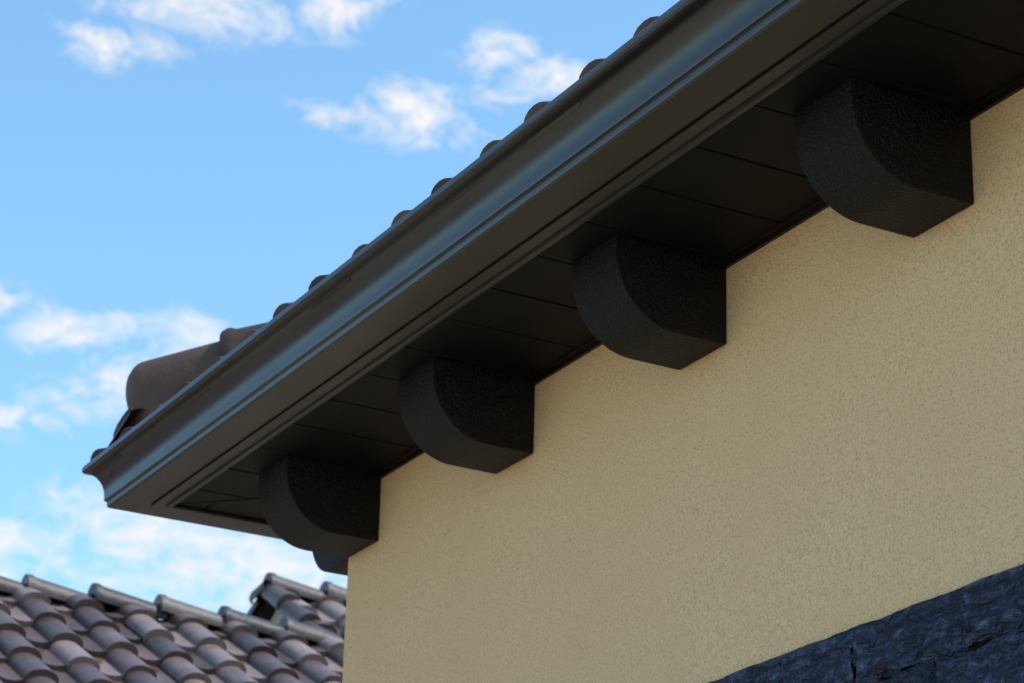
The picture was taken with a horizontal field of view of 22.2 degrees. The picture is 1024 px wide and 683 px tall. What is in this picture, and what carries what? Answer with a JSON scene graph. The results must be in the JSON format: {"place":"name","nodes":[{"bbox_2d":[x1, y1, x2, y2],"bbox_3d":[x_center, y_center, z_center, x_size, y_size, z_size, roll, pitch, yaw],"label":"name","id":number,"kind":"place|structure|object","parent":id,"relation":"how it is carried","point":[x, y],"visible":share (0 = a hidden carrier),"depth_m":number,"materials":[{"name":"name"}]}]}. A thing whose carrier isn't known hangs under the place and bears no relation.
{"place":"outdoors","nodes":[
{"label":"outdoors","id":0,"kind":"place"},
{"bbox_2d":[110,408,135,475],"bbox_3d":[1.626,-0.739,10.084,6.688,2.266,0.310,-5,-23,15],"label":"tile","id":1,"kind":"object","parent":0,"point":[131,423],"visible":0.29,"depth_m":10.49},
{"bbox_2d":[108,408,144,446],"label":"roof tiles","id":2,"kind":"object","parent":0,"point":[133,413],"depth_m":10.44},
{"bbox_2d":[8,593,315,644],"bbox_3d":[-2.741,2.291,14.799,13.000,1.261,1.970,13,-24,-26],"label":"mortar","id":3,"kind":"object","parent":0,"point":[167,617],"visible":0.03,"depth_m":14.41,"materials":[{"name":"grey concrete"}]},
{"bbox_2d":[0,0,679,619],"label":"sky","id":4,"kind":"structure","parent":0,"point":[175,174],"materials":[{"name":"blue"}]},
{"bbox_2d":[90,16,658,476],"bbox_3d":[3.679,-2.047,6.503,4.829,2.074,13.500,13,-24,-26],"label":"roof tiles front","id":5,"kind":"object","parent":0,"point":[538,106],"visible":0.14,"depth_m":8.35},
{"bbox_2d":[151,0,905,528],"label":"soffit edge trim","id":6,"kind":"structure","parent":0,"point":[809,54],"depth_m":7.89,"materials":[{"name":"black metal"}]},
{"bbox_3d":[-1.376,2.050,12.200,13.000,0.150,0.025,13,-24,-26],"label":"fascia board","id":7,"kind":"object","parent":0,"visible":0},
{"bbox_2d":[0,594,324,682],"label":"roof deck","id":8,"kind":"structure","parent":7,"relation":"on","point":[100,660],"depth_m":13.92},
{"bbox_2d":[0,587,343,682],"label":"roof tiles","id":9,"kind":"object","parent":8,"relation":"on","point":[207,659],"visible":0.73,"depth_m":13.64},
{"bbox_2d":[0,574,344,644],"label":"ridge caps","id":10,"kind":"object","parent":8,"relation":"on","point":[162,606],"visible":0.41,"depth_m":14.34,"materials":[{"name":"tile"}]},
{"bbox_2d":[283,588,345,634],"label":"roof tiles","id":11,"kind":"object","parent":8,"relation":"on","point":[330,610],"visible":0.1,"depth_m":15.79,"materials":[{"name":"concrete"}]},
{"bbox_2d":[259,582,326,630],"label":"verge caps","id":12,"kind":"object","parent":11,"relation":"on","point":[279,599],"visible":0.54,"depth_m":15.64,"materials":[{"name":"tile"}]},
{"bbox_2d":[263,572,346,606],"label":"ridge caps","id":13,"kind":"object","parent":11,"relation":"on","point":[307,593],"visible":0.14,"depth_m":16.04,"materials":[{"name":"tile"}]},
{"label":"ground","id":14,"kind":"structure","parent":0,"visible":0},
{"bbox_2d":[270,611,282,623],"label":"gable wall","id":15,"kind":"structure","parent":14,"relation":"on","point":[276,617],"depth_m":16.01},
{"bbox_2d":[342,88,1023,682],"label":"walls","id":16,"kind":"structure","parent":14,"relation":"on","point":[826,440],"depth_m":7.70,"materials":[{"name":"paint"}]},
{"bbox_2d":[258,455,380,557],"bbox_3d":[-0.741,0.633,9.997,0.397,0.275,0.267,13,-24,-26],"label":"corbel","id":17,"kind":"object","parent":16,"relation":"attached to","point":[319,507],"visible":1,"depth_m":9.91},
{"bbox_2d":[312,552,347,575],"bbox_3d":[-0.602,0.805,10.421,0.267,0.275,0.397,13,-24,-26],"label":"corbel","id":18,"kind":"object","parent":16,"relation":"attached to","point":[331,564],"visible":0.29,"depth_m":10.32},
{"bbox_2d":[398,357,534,473],"bbox_3d":[-0.160,0.258,9.016,0.397,0.275,0.267,13,-24,-26],"label":"corbel","id":19,"kind":"object","parent":16,"relation":"attached to","point":[466,416],"visible":1,"depth_m":8.93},
{"bbox_2d":[176,0,1023,520],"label":"soffit panels","id":20,"kind":"object","parent":16,"relation":"attached to","point":[738,182],"visible":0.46,"depth_m":7.76,"materials":[{"name":"black wood"}]},
{"bbox_2d":[152,0,867,509],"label":"fascia board","id":21,"kind":"object","parent":20,"relation":"on","point":[540,230],"visible":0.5,"depth_m":7.84,"materials":[{"name":"paint"}]},
{"bbox_2d":[82,0,865,538],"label":"gutter","id":22,"kind":"object","parent":21,"relation":"attached to","point":[668,74],"visible":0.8,"depth_m":8.00,"materials":[{"name":"paint"}]},
{"bbox_2d":[105,0,717,468],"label":"roof deck","id":23,"kind":"structure","parent":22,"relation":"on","point":[411,234],"depth_m":8.32,"materials":[{"name":"black"}]},
{"bbox_2d":[126,322,267,424],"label":"hip caps","id":24,"kind":"object","parent":23,"relation":"attached to","point":[151,384],"visible":0.16,"depth_m":10.47,"materials":[{"name":"ceramic"}]},
{"bbox_2d":[572,235,725,369],"bbox_3d":[0.420,-0.117,8.035,0.397,0.275,0.267,13,-24,-26],"label":"corbel","id":25,"kind":"object","parent":16,"relation":"attached to","point":[646,302],"visible":1,"depth_m":7.95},
{"bbox_2d":[375,73,1023,478],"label":"wall trim","id":26,"kind":"structure","parent":16,"relation":"attached to","point":[971,111],"depth_m":7.88,"materials":[{"name":"paint"}]},
{"bbox_2d":[708,564,1023,682],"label":"slate wall cladding","id":27,"kind":"structure","parent":16,"relation":"attached to","point":[892,645],"depth_m":6.71,"materials":[{"name":"stone"}]},
{"bbox_2d":[794,78,973,237],"bbox_3d":[1.000,-0.492,7.053,0.397,0.275,0.267,13,-24,-26],"label":"corbel","id":28,"kind":"object","parent":16,"relation":"attached to","point":[879,157],"visible":1,"depth_m":6.97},
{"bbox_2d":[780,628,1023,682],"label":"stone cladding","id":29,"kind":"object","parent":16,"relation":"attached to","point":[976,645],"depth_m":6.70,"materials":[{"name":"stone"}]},
{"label":"upper walls","id":30,"kind":"object","parent":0,"visible":0},
{"bbox_2d":[253,597,311,620],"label":"roof tiles","id":31,"kind":"object","parent":30,"relation":"on","point":[260,608],"depth_m":16.13,"materials":[{"name":"concrete"}]},
{"bbox_2d":[247,579,273,619],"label":"verge caps","id":32,"kind":"object","parent":31,"relation":"attached to","point":[266,611],"visible":0.27,"depth_m":16.07,"materials":[{"name":"tile"}]}
]}

